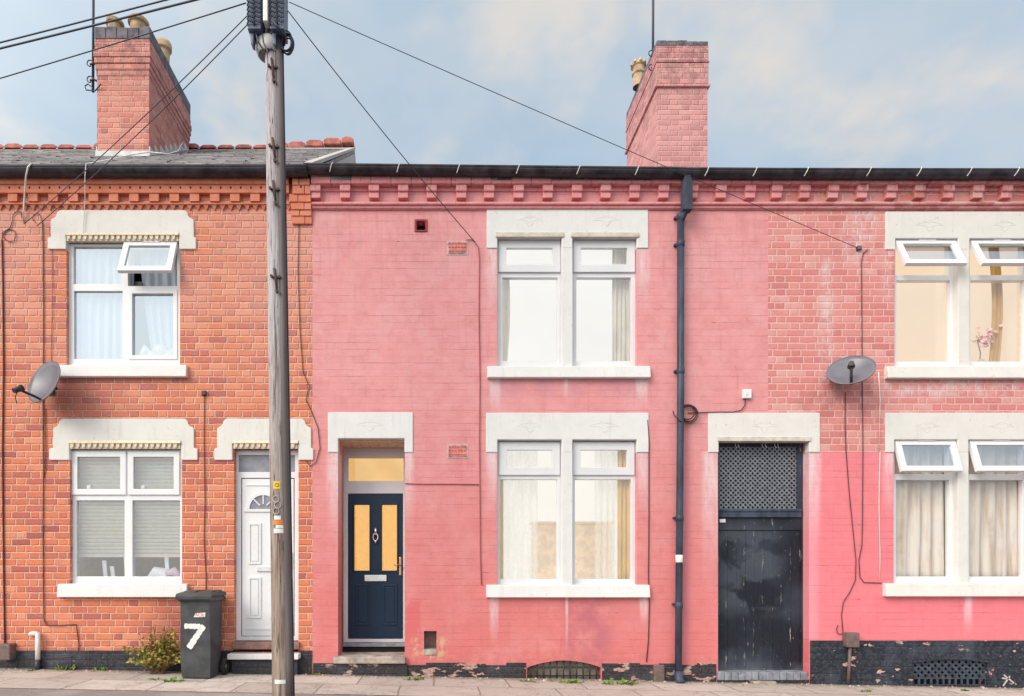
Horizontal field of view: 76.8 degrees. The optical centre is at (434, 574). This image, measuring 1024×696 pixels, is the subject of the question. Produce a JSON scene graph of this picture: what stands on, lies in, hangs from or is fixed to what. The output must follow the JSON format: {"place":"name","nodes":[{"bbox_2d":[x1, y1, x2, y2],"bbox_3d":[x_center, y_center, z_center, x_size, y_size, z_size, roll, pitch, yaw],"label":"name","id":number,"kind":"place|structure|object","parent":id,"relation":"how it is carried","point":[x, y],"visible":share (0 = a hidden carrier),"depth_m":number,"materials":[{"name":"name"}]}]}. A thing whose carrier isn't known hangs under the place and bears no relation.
{"place":"outdoors","nodes":[
{"label":"outdoors","id":0,"kind":"place"},
{"bbox_2d":[0,688,370,695],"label":"road","id":1,"kind":"structure","parent":0,"point":[29,692],"depth_m":6.58,"materials":[{"name":"grey asphalt"}]},
{"bbox_2d":[246,0,294,695],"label":"telegraph pole","id":2,"kind":"object","parent":1,"relation":"on","point":[267,28],"visible":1,"depth_m":6.03,"materials":[{"name":"brown wood"}]},
{"bbox_2d":[0,0,167,43],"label":"overhead wire","id":3,"kind":"object","parent":2,"relation":"attached to","point":[90,19],"visible":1,"depth_m":6.46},
{"bbox_2d":[0,0,198,49],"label":"overhead wire","id":4,"kind":"object","parent":2,"relation":"attached to","point":[100,23],"visible":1,"depth_m":6.42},
{"bbox_2d":[0,2,245,78],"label":"overhead wire","id":5,"kind":"object","parent":2,"relation":"attached to","point":[124,40],"visible":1,"depth_m":6.36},
{"bbox_2d":[24,16,246,223],"bbox_3d":[-3.452,-4.847,7.030,3.808,0.972,0.008,0,0,29],"label":"overhead wire","id":6,"kind":"object","parent":2,"relation":"attached to","point":[136,123],"visible":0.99,"depth_m":6.87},
{"bbox_2d":[37,25,246,225],"bbox_3d":[-3.371,-4.791,7.030,3.668,0.911,0.008,0,0,30],"label":"overhead wire","id":7,"kind":"object","parent":2,"relation":"attached to","point":[147,124],"visible":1,"depth_m":6.84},
{"bbox_2d":[288,11,474,241],"bbox_3d":[-0.452,-4.761,7.035,2.669,1.238,0.008,0,0,-45],"label":"overhead wire","id":8,"kind":"object","parent":2,"relation":"attached to","point":[376,123],"visible":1,"depth_m":6.84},
{"bbox_2d":[289,2,857,247],"bbox_3d":[1.938,-4.767,7.035,6.918,1.397,0.007,0,0,-16],"label":"overhead wire","id":9,"kind":"object","parent":2,"relation":"attached to","point":[559,120],"visible":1,"depth_m":6.84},
{"bbox_2d":[0,668,1023,695],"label":"pavement","id":10,"kind":"structure","parent":0,"point":[247,683],"depth_m":7.37,"materials":[{"name":"grey concrete"}]},
{"bbox_2d":[52,664,75,670],"bbox_3d":[-4.589,1.136,7.945,0.296,0.090,0.198,0,0,0],"label":"weed","id":11,"kind":"object","parent":10,"relation":"on","point":[62,668],"visible":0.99,"depth_m":7.93,"materials":[{"name":"green plant"}]},
{"bbox_2d":[94,667,107,670],"bbox_3d":[-4.148,1.162,7.955,0.176,0.055,0.104,0,0,9],"label":"weed","id":12,"kind":"object","parent":10,"relation":"on","point":[101,668],"visible":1,"depth_m":7.93,"materials":[{"name":"green plant"}]},
{"bbox_2d":[122,625,180,673],"bbox_3d":[-3.325,0.905,7.753,0.924,0.606,0.476,0,0,0],"label":"weedy shrub","id":13,"kind":"object","parent":10,"relation":"on","point":[158,658],"visible":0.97,"depth_m":7.74,"materials":[{"name":"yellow plant"}]},
{"bbox_2d":[162,676,184,681],"bbox_3d":[-3.004,1.184,7.261,0.334,0.056,0.210,0,0,0],"label":"weed","id":14,"kind":"object","parent":10,"relation":"on","point":[172,679],"visible":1,"depth_m":7.28,"materials":[{"name":"green plant"}]},
{"bbox_2d":[175,590,228,677],"bbox_3d":[-2.791,0.697,7.691,0.495,1.034,0.609,0,0,0],"label":"wheelie bin","id":15,"kind":"object","parent":10,"relation":"on","point":[200,628],"visible":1,"depth_m":7.46,"materials":[{"name":"grey plastic"}]},
{"bbox_2d":[404,676,423,680],"bbox_3d":[-0.257,1.240,7.714,0.255,0.052,0.186,0,0,22],"label":"weed","id":16,"kind":"object","parent":10,"relation":"on","point":[415,678],"visible":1,"depth_m":7.71,"materials":[{"name":"green plant"}]},
{"bbox_2d":[549,677,583,682],"bbox_3d":[1.585,1.273,7.724,0.416,0.059,0.257,0,0,0],"label":"weed","id":17,"kind":"object","parent":10,"relation":"on","point":[571,681],"visible":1,"depth_m":7.72,"materials":[{"name":"green plant"}]},
{"bbox_2d":[610,677,639,684],"bbox_3d":[2.292,1.277,7.694,0.387,0.076,0.259,0,0,17],"label":"weed","id":18,"kind":"object","parent":10,"relation":"on","point":[623,681],"visible":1,"depth_m":7.71,"materials":[{"name":"green plant"}]},
{"bbox_2d":[0,0,1023,167],"label":"sky","id":19,"kind":"structure","parent":0,"point":[793,83],"materials":[{"name":"blue"}]},
{"bbox_2d":[4,668,1023,690],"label":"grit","id":20,"kind":"object","parent":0,"point":[982,687],"visible":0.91,"depth_m":7.89,"materials":[{"name":"gravel"}]},
{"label":"ground","id":21,"kind":"structure","parent":0,"visible":0},
{"bbox_2d":[0,13,355,693],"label":"terraced house","id":22,"kind":"structure","parent":21,"relation":"on","point":[134,477],"depth_m":8.00,"materials":[{"name":"orange brick"}]},
{"bbox_2d":[12,361,60,403],"bbox_3d":[-4.780,-2.290,7.725,0.490,0.608,0.576,0,0,-26],"label":"satellite dish","id":23,"kind":"object","parent":22,"relation":"attached to","point":[44,380],"visible":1,"depth_m":7.77,"materials":[{"name":"grey paint"}]},
{"bbox_2d":[84,0,101,92],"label":"aerial mast","id":24,"kind":"object","parent":22,"relation":"attached to","point":[93,43],"visible":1,"depth_m":10.23,"materials":[{"name":"black metal"}]},
{"bbox_2d":[48,210,195,377],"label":"window","id":25,"kind":"structure","parent":22,"relation":"in","point":[124,299],"depth_m":8.06,"materials":[{"name":"white plastic"}]},
{"bbox_2d":[49,419,197,596],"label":"window","id":26,"kind":"structure","parent":22,"relation":"in","point":[127,473],"depth_m":8.06,"materials":[{"name":"white plastic"}]},
{"bbox_2d":[214,419,313,674],"bbox_3d":[-2.135,-0.319,8.000,1.235,3.262,0.320,0,0,0],"label":"door","id":27,"kind":"structure","parent":22,"relation":"in","point":[253,550],"depth_m":8.09,"materials":[{"name":"white plastic"}]},
{"bbox_2d":[303,40,819,695],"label":"terraced house","id":28,"kind":"structure","parent":21,"relation":"on","point":[555,436],"depth_m":8.00,"materials":[{"name":"brick"}]},
{"bbox_2d":[328,412,412,695],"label":"door","id":29,"kind":"structure","parent":28,"relation":"in","point":[375,444],"depth_m":8.55,"materials":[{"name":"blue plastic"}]},
{"bbox_2d":[486,413,649,596],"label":"window","id":30,"kind":"structure","parent":28,"relation":"in","point":[566,508],"depth_m":8.08,"materials":[{"name":"grey plastic"}]},
{"bbox_2d":[487,210,650,378],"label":"window","id":31,"kind":"structure","parent":28,"relation":"in","point":[566,309],"depth_m":8.08,"materials":[{"name":"grey plastic"}]},
{"bbox_2d":[648,0,653,70],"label":"aerial mast","id":32,"kind":"object","parent":28,"relation":"attached to","point":[652,31],"visible":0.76,"depth_m":10.73,"materials":[{"name":"black metal"}]},
{"bbox_2d":[708,413,819,683],"bbox_3d":[4.109,-0.188,8.070,1.394,3.675,0.320,0,0,0],"label":"passage door","id":33,"kind":"structure","parent":28,"relation":"in","point":[760,526],"depth_m":8.15,"materials":[{"name":"black paint"}]},
{"bbox_2d":[768,167,1023,687],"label":"terraced house","id":34,"kind":"structure","parent":21,"relation":"on","point":[913,521],"depth_m":8.00,"materials":[{"name":"brick"}]},
{"bbox_2d":[826,355,875,384],"bbox_3d":[5.061,-2.495,7.790,0.443,0.416,0.399,0,0,-7],"label":"satellite dish","id":35,"kind":"object","parent":34,"relation":"attached to","point":[851,370],"visible":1,"depth_m":7.81,"materials":[{"name":"grey paint"}]},
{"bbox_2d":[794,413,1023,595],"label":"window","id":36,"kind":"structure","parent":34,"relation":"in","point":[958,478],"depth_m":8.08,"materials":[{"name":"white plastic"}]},
{"bbox_2d":[884,212,1023,379],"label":"window","id":37,"kind":"structure","parent":34,"relation":"in","point":[959,276],"depth_m":8.07,"materials":[{"name":"white plastic"}]}
]}

